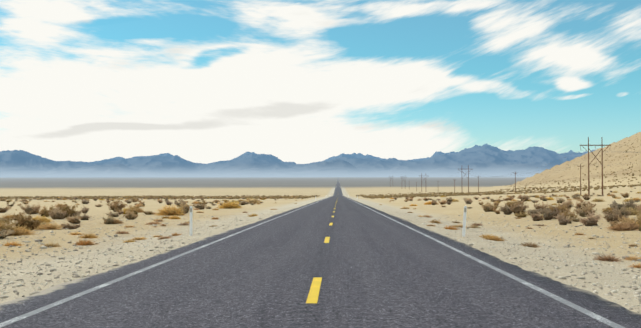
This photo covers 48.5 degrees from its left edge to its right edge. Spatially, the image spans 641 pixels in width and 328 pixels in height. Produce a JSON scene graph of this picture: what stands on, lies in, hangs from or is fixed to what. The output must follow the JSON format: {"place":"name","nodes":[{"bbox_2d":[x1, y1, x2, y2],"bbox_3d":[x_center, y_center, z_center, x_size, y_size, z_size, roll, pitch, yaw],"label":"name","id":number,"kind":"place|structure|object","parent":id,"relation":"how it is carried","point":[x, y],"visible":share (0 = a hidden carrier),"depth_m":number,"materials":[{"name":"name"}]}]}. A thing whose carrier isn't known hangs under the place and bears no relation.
{"place":"outdoors","nodes":[
{"label":"outdoors","id":0,"kind":"place"},
{"bbox_2d":[0,143,596,176],"bbox_3d":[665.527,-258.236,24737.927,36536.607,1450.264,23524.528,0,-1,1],"label":"mountains","id":1,"kind":"structure","parent":0,"point":[485,160],"depth_m":20821.98,"materials":[{"name":"blue stone"}]},
{"bbox_2d":[0,177,640,327],"bbox_3d":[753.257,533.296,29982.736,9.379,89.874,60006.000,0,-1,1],"label":"road","id":2,"kind":"structure","parent":0,"point":[372,268],"depth_m":11.87,"materials":[{"name":"grey asphalt"}]},
{"bbox_2d":[0,188,335,327],"bbox_3d":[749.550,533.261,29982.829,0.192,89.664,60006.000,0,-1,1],"label":"edge line","id":3,"kind":"object","parent":2,"relation":"on","point":[13,320],"visible":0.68,"depth_m":12.22,"materials":[{"name":"white paint"}]},
{"bbox_2d":[306,206,335,302],"bbox_3d":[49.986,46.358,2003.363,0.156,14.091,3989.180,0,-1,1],"label":"dashes","id":4,"kind":"object","parent":2,"relation":"on","point":[313,294],"visible":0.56,"depth_m":11.43,"materials":[{"name":"yellow paint"}]},
{"bbox_2d":[339,182,624,327],"bbox_3d":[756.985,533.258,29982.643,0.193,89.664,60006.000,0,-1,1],"label":"edge line","id":5,"kind":"object","parent":2,"relation":"on","point":[587,312],"visible":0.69,"depth_m":11.99,"materials":[{"name":"white paint"}]},
{"bbox_2d":[0,132,640,313],"bbox_3d":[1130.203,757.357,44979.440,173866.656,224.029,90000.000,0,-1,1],"label":"ground","id":6,"kind":"structure","parent":0,"point":[351,187],"depth_m":71.45,"materials":[{"name":"beige sand"}]},
{"bbox_2d":[0,206,11,212],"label":"grey plant","id":7,"kind":"object","parent":6,"relation":"on","point":[3,210],"visible":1,"depth_m":76.55,"materials":[{"name":"plant"}]},
{"bbox_2d":[0,229,14,238],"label":"grey plant","id":8,"kind":"object","parent":6,"relation":"on","point":[3,235],"visible":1,"depth_m":32.16,"materials":[{"name":"beige plant"}]},
{"bbox_2d":[0,217,16,232],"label":"shrub","id":9,"kind":"object","parent":6,"relation":"on","point":[2,226],"visible":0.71,"depth_m":34.69,"materials":[{"name":"brown plant"}]},
{"bbox_2d":[0,214,18,219],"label":"shrub","id":10,"kind":"object","parent":6,"relation":"on","point":[9,216],"visible":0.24,"depth_m":58.34,"materials":[{"name":"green plant"}]},
{"bbox_2d":[2,241,24,245],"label":"tuft plant","id":11,"kind":"object","parent":6,"relation":"on","point":[14,244],"visible":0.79,"depth_m":28.25,"materials":[{"name":"brown plant"}]},
{"bbox_2d":[5,225,37,235],"bbox_3d":[-14.961,3.264,35.150,2.101,0.545,2.086,0,-1,-10],"label":"shrub","id":12,"kind":"object","parent":6,"relation":"on","point":[19,231],"visible":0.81,"depth_m":34.89,"materials":[{"name":"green plant"}]},
{"bbox_2d":[10,209,42,229],"bbox_3d":[-16.284,3.083,39.450,1.703,1.219,1.403,-1,-1,29],"label":"shrub","id":13,"kind":"object","parent":6,"relation":"on","point":[26,221],"visible":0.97,"depth_m":39.31,"materials":[{"name":"brown plant"}]},
{"bbox_2d":[20,202,40,213],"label":"shrub","id":14,"kind":"object","parent":6,"relation":"on","point":[28,209],"visible":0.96,"depth_m":70.30,"materials":[{"name":"brown plant"}]},
{"bbox_2d":[32,215,53,222],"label":"shrub","id":15,"kind":"object","parent":6,"relation":"on","point":[45,219],"visible":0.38,"depth_m":50.53,"materials":[{"name":"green plant"}]},
{"bbox_2d":[36,206,50,216],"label":"shrub","id":16,"kind":"object","parent":6,"relation":"on","point":[43,214],"visible":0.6,"depth_m":66.06,"materials":[{"name":"brown plant"}]},
{"bbox_2d":[34,221,62,229],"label":"shrub","id":17,"kind":"object","parent":6,"relation":"on","point":[52,226],"visible":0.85,"depth_m":40.80,"materials":[{"name":"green plant"}]},
{"bbox_2d":[37,242,60,247],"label":"tuft plant","id":18,"kind":"object","parent":6,"relation":"on","point":[52,245],"visible":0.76,"depth_m":27.55,"materials":[{"name":"brown plant"}]},
{"bbox_2d":[49,206,67,219],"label":"shrub","id":19,"kind":"object","parent":6,"relation":"on","point":[58,215],"visible":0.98,"depth_m":58.40,"materials":[{"name":"brown plant"}]},
{"bbox_2d":[40,202,77,217],"bbox_3d":[-22.798,4.030,62.331,2.720,1.495,2.754,0,-1,25],"label":"shrub","id":20,"kind":"object","parent":6,"relation":"on","point":[71,211],"visible":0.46,"depth_m":62.17,"materials":[{"name":"brown plant"}]},
{"bbox_2d":[61,223,80,228],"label":"grey plant","id":21,"kind":"object","parent":6,"relation":"on","point":[69,226],"visible":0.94,"depth_m":42.34,"materials":[{"name":"plant"}]},
{"bbox_2d":[65,214,80,223],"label":"shrub","id":22,"kind":"object","parent":6,"relation":"on","point":[74,220],"visible":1,"depth_m":48.86,"materials":[{"name":"brown plant"}]},
{"bbox_2d":[66,207,82,216],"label":"shrub","id":23,"kind":"object","parent":6,"relation":"on","point":[77,213],"visible":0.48,"depth_m":66.14,"materials":[{"name":"brown plant"}]},
{"bbox_2d":[78,213,91,219],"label":"shrub","id":24,"kind":"object","parent":6,"relation":"on","point":[84,217],"visible":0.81,"depth_m":53.62,"materials":[{"name":"brown plant"}]},
{"bbox_2d":[81,205,88,212],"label":"shrub","id":25,"kind":"object","parent":6,"relation":"on","point":[85,210],"visible":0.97,"depth_m":73.88,"materials":[{"name":"brown plant"}]},
{"bbox_2d":[73,239,98,245],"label":"tuft plant","id":26,"kind":"object","parent":6,"relation":"on","point":[88,242],"visible":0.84,"depth_m":28.60,"materials":[{"name":"brown plant"}]},
{"bbox_2d":[79,232,97,237],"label":"tuft plant","id":27,"kind":"object","parent":6,"relation":"on","point":[88,236],"visible":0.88,"depth_m":32.52,"materials":[{"name":"brown plant"}]},
{"bbox_2d":[102,215,115,223],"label":"shrub","id":28,"kind":"object","parent":6,"relation":"on","point":[110,219],"visible":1,"depth_m":48.08,"materials":[{"name":"brown plant"}]},
{"bbox_2d":[101,218,121,223],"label":"shrub","id":29,"kind":"object","parent":6,"relation":"on","point":[117,221],"visible":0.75,"depth_m":48.66,"materials":[{"name":"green plant"}]},
{"bbox_2d":[106,211,121,216],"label":"grey plant","id":30,"kind":"object","parent":6,"relation":"on","point":[115,215],"visible":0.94,"depth_m":62.25,"materials":[{"name":"beige plant"}]},
{"bbox_2d":[106,199,127,210],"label":"shrub","id":31,"kind":"object","parent":6,"relation":"on","point":[118,206],"visible":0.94,"depth_m":84.44,"materials":[{"name":"brown plant"}]},
{"bbox_2d":[114,231,129,233],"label":"tuft plant","id":32,"kind":"object","parent":6,"relation":"on","point":[123,232],"visible":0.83,"depth_m":35.98,"materials":[{"name":"brown plant"}]},
{"bbox_2d":[123,209,137,219],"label":"shrub","id":33,"kind":"object","parent":6,"relation":"on","point":[132,216],"visible":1,"depth_m":55.32,"materials":[{"name":"brown plant"}]},
{"bbox_2d":[125,205,139,213],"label":"shrub","id":34,"kind":"object","parent":6,"relation":"on","point":[135,211],"visible":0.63,"depth_m":66.13,"materials":[{"name":"brown plant"}]},
{"bbox_2d":[130,236,147,239],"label":"tuft plant","id":35,"kind":"object","parent":6,"relation":"on","point":[140,238],"visible":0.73,"depth_m":31.50,"materials":[{"name":"brown plant"}]},
{"bbox_2d":[158,235,171,239],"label":"tuft plant","id":36,"kind":"object","parent":6,"relation":"on","point":[162,237],"visible":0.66,"depth_m":29.55,"materials":[{"name":"brown plant"}]},
{"bbox_2d":[152,203,186,215],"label":"shrub","id":37,"kind":"object","parent":6,"relation":"on","point":[169,211],"visible":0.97,"depth_m":66.69,"materials":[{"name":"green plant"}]},
{"bbox_2d":[168,215,180,218],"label":"dry grass clump","id":38,"kind":"object","parent":6,"relation":"on","point":[173,217],"visible":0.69,"depth_m":57.97,"materials":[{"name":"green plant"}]},
{"bbox_2d":[175,199,186,206],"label":"shrub","id":39,"kind":"object","parent":6,"relation":"on","point":[179,202],"visible":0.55,"depth_m":110.04,"materials":[{"name":"brown plant"}]},
{"bbox_2d":[179,202,192,213],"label":"shrub","id":40,"kind":"object","parent":6,"relation":"on","point":[185,207],"visible":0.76,"depth_m":72.06,"materials":[{"name":"brown plant"}]},
{"bbox_2d":[190,206,192,235],"bbox_3d":[-5.382,2.513,29.611,0.115,1.520,0.032,0,-1,1],"label":"delineator post","id":41,"kind":"object","parent":6,"relation":"on","point":[191,209],"visible":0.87,"depth_m":29.61,"materials":[{"name":"plastic"}]},
{"bbox_2d":[193,203,205,209],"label":"shrub","id":42,"kind":"object","parent":6,"relation":"on","point":[199,206],"visible":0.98,"depth_m":90.05,"materials":[{"name":"brown plant"}]},
{"bbox_2d":[217,201,241,208],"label":"shrub","id":43,"kind":"object","parent":6,"relation":"on","point":[228,205],"visible":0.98,"depth_m":97.46,"materials":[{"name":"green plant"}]},
{"bbox_2d":[246,198,260,203],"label":"shrub","id":44,"kind":"object","parent":6,"relation":"on","point":[251,201],"visible":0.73,"depth_m":149.43,"materials":[{"name":"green plant"}]},
{"bbox_2d":[0,212,640,312],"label":"gravel stones","id":45,"kind":"object","parent":6,"relation":"on","point":[637,292],"depth_m":21.83,"materials":[{"name":"beige gravel"}]},
{"bbox_2d":[0,134,640,198],"bbox_3d":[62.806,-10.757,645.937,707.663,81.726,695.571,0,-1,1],"label":"scrub bushes","id":46,"kind":"object","parent":6,"relation":"on","point":[362,195],"visible":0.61,"depth_m":383.35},
{"bbox_2d":[445,225,456,229],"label":"tuft plant","id":47,"kind":"object","parent":6,"relation":"on","point":[450,228],"visible":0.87,"depth_m":35.12,"materials":[{"name":"brown plant"}]},
{"bbox_2d":[462,206,466,236],"bbox_3d":[5.727,2.428,28.331,0.190,1.520,0.032,0,-1,4],"label":"delineator post","id":48,"kind":"object","parent":6,"relation":"on","point":[464,221],"visible":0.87,"depth_m":28.33,"materials":[{"name":"plastic"}]},
{"bbox_2d":[463,165,471,191],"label":"utility pole","id":49,"kind":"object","parent":6,"relation":"on","point":[468,171],"depth_m":462.39,"materials":[{"name":"brown wood"}]},
{"bbox_2d":[465,198,472,203],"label":"shrub","id":50,"kind":"object","parent":6,"relation":"on","point":[467,201],"visible":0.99,"depth_m":117.94,"materials":[{"name":"brown plant"}]},
{"bbox_2d":[480,201,495,211],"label":"shrub","id":51,"kind":"object","parent":6,"relation":"on","point":[486,207],"visible":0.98,"depth_m":74.66,"materials":[{"name":"brown plant"}]},
{"bbox_2d":[481,235,507,240],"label":"tuft plant","id":52,"kind":"object","parent":6,"relation":"on","point":[495,238],"visible":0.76,"depth_m":27.95,"materials":[{"name":"brown plant"}]},
{"bbox_2d":[499,204,512,214],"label":"shrub","id":53,"kind":"object","parent":6,"relation":"on","point":[507,211],"visible":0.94,"depth_m":64.36,"materials":[{"name":"brown plant"}]},
{"bbox_2d":[504,201,517,206],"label":"shrub","id":54,"kind":"object","parent":6,"relation":"on","point":[510,203],"visible":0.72,"depth_m":90.19,"materials":[{"name":"brown plant"}]},
{"bbox_2d":[509,199,528,213],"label":"shrub","id":55,"kind":"object","parent":6,"relation":"on","point":[518,209],"visible":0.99,"depth_m":63.45,"materials":[{"name":"brown plant"}]},
{"bbox_2d":[515,212,529,217],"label":"shrub","id":56,"kind":"object","parent":6,"relation":"on","point":[521,215],"visible":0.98,"depth_m":58.45,"materials":[{"name":"brown plant"}]},
{"bbox_2d":[519,194,528,200],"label":"shrub","id":57,"kind":"object","parent":6,"relation":"on","point":[524,197],"visible":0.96,"depth_m":124.46,"materials":[{"name":"brown plant"}]},
{"bbox_2d":[520,242,539,247],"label":"tuft plant","id":58,"kind":"object","parent":6,"relation":"on","point":[533,245],"visible":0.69,"depth_m":26.11,"materials":[{"name":"brown plant"}]},
{"bbox_2d":[526,209,539,213],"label":"grey plant","id":59,"kind":"object","parent":6,"relation":"on","point":[531,211],"visible":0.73,"depth_m":61.72,"materials":[{"name":"plant"}]},
{"bbox_2d":[530,211,543,220],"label":"shrub","id":60,"kind":"object","parent":6,"relation":"on","point":[538,217],"visible":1,"depth_m":52.70,"materials":[{"name":"brown plant"}]},
{"bbox_2d":[534,202,547,210],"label":"shrub","id":61,"kind":"object","parent":6,"relation":"on","point":[539,206],"visible":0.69,"depth_m":69.80,"materials":[{"name":"brown plant"}]},
{"bbox_2d":[541,208,556,219],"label":"shrub","id":62,"kind":"object","parent":6,"relation":"on","point":[548,216],"visible":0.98,"depth_m":53.62,"materials":[{"name":"brown plant"}]},
{"bbox_2d":[548,208,568,218],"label":"shrub","id":63,"kind":"object","parent":6,"relation":"on","point":[556,209],"visible":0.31,"depth_m":54.95,"materials":[{"name":"brown plant"}]},
{"bbox_2d":[548,202,569,211],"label":"shrub","id":64,"kind":"object","parent":6,"relation":"on","point":[559,207],"visible":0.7,"depth_m":62.30,"materials":[{"name":"brown plant"}]},
{"bbox_2d":[556,213,569,224],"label":"shrub","id":65,"kind":"object","parent":6,"relation":"on","point":[562,221],"visible":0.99,"depth_m":46.49,"materials":[{"name":"brown plant"}]},
{"bbox_2d":[559,197,573,208],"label":"shrub","id":66,"kind":"object","parent":6,"relation":"on","point":[568,204],"visible":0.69,"depth_m":74.92,"materials":[{"name":"brown plant"}]},
{"bbox_2d":[558,209,576,219],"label":"shrub","id":67,"kind":"object","parent":6,"relation":"on","point":[566,214],"visible":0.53,"depth_m":51.67,"materials":[{"name":"brown plant"}]},
{"bbox_2d":[577,164,581,194],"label":"utility pole","id":68,"kind":"object","parent":6,"relation":"on","point":[580,178],"visible":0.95,"depth_m":233.70,"materials":[{"name":"brown wood"}]},
{"bbox_2d":[576,199,591,209],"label":"shrub","id":69,"kind":"object","parent":6,"relation":"on","point":[579,204],"visible":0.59,"depth_m":72.87,"materials":[{"name":"brown plant"}]},
{"bbox_2d":[573,202,596,216],"bbox_3d":[20.974,3.515,56.403,1.504,1.362,1.826,0,-1,-17],"label":"shrub","id":70,"kind":"object","parent":6,"relation":"on","point":[581,212],"visible":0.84,"depth_m":56.15,"materials":[{"name":"brown plant"}]},
{"bbox_2d":[582,193,590,199],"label":"shrub","id":71,"kind":"object","parent":6,"relation":"on","point":[585,197],"visible":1,"depth_m":115.69,"materials":[{"name":"brown plant"}]},
{"bbox_2d":[577,211,600,225],"bbox_3d":[16.793,3.373,44.459,1.566,1.056,1.290,-1,-1,27],"label":"shrub","id":72,"kind":"object","parent":6,"relation":"on","point":[591,220],"visible":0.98,"depth_m":44.20,"materials":[{"name":"brown plant"}]},
{"bbox_2d":[580,137,610,194],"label":"utility pole","id":73,"kind":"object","parent":6,"relation":"on","point":[588,145],"depth_m":222.70,"materials":[{"name":"brown wood"}]},
{"bbox_2d":[400,151,629,182],"bbox_3d":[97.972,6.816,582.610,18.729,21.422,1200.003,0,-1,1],"label":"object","id":74,"kind":"object","parent":73,"relation":"attached to","point":[530,169],"visible":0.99,"depth_m":280.36,"materials":[{"name":"grey"}]},
{"bbox_2d":[591,198,604,201],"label":"shrub","id":75,"kind":"object","parent":6,"relation":"on","point":[597,200],"visible":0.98,"depth_m":105.50,"materials":[{"name":"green plant"}]},
{"bbox_2d":[592,253,625,261],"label":"tuft plant","id":76,"kind":"object","parent":6,"relation":"on","point":[607,258],"visible":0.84,"depth_m":21.91,"materials":[{"name":"brown plant"}]},
{"bbox_2d":[602,208,625,222],"bbox_3d":[19.565,3.439,47.559,1.418,0.996,1.400,1,-1,-39],"label":"shrub","id":77,"kind":"object","parent":6,"relation":"on","point":[611,217],"visible":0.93,"depth_m":47.40,"materials":[{"name":"brown plant"}]},
{"bbox_2d":[612,205,630,216],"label":"shrub","id":78,"kind":"object","parent":6,"relation":"on","point":[623,212],"visible":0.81,"depth_m":51.31,"materials":[{"name":"brown plant"}]},
{"bbox_2d":[605,219,638,231],"bbox_3d":[16.480,3.257,38.188,2.514,0.618,2.521,0,-1,-8],"label":"shrub","id":79,"kind":"object","parent":6,"relation":"on","point":[625,226],"visible":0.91,"depth_m":37.84,"materials":[{"name":"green plant"}]},
{"bbox_2d":[608,197,638,210],"bbox_3d":[25.149,3.425,59.154,2.357,1.495,2.386,0,-1,16],"label":"shrub","id":80,"kind":"object","parent":6,"relation":"on","point":[616,205],"visible":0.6,"depth_m":58.92,"materials":[{"name":"brown plant"}]},
{"bbox_2d":[617,216,636,222],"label":"shrub","id":81,"kind":"object","parent":6,"relation":"on","point":[627,220],"visible":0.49,"depth_m":42.24,"materials":[{"name":"brown plant"}]},
{"bbox_2d":[617,206,640,215],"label":"shrub","id":82,"kind":"object","parent":6,"relation":"on","point":[634,212],"visible":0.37,"depth_m":56.05,"materials":[{"name":"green plant"}]},
{"bbox_2d":[624,255,640,260],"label":"tuft plant","id":83,"kind":"object","parent":6,"relation":"on","point":[633,258],"visible":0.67,"depth_m":22.13,"materials":[{"name":"brown plant"}]},
{"bbox_2d":[628,264,640,267],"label":"tuft plant","id":84,"kind":"object","parent":6,"relation":"on","point":[636,266],"visible":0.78,"depth_m":20.06,"materials":[{"name":"brown plant"}]},
{"bbox_2d":[634,213,640,230],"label":"shrub","id":85,"kind":"object","parent":6,"relation":"on","point":[639,220],"visible":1,"depth_m":35.66,"materials":[{"name":"brown plant"}]},
{"bbox_2d":[0,0,640,163],"label":"sky","id":86,"kind":"structure","parent":0,"point":[196,81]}
]}

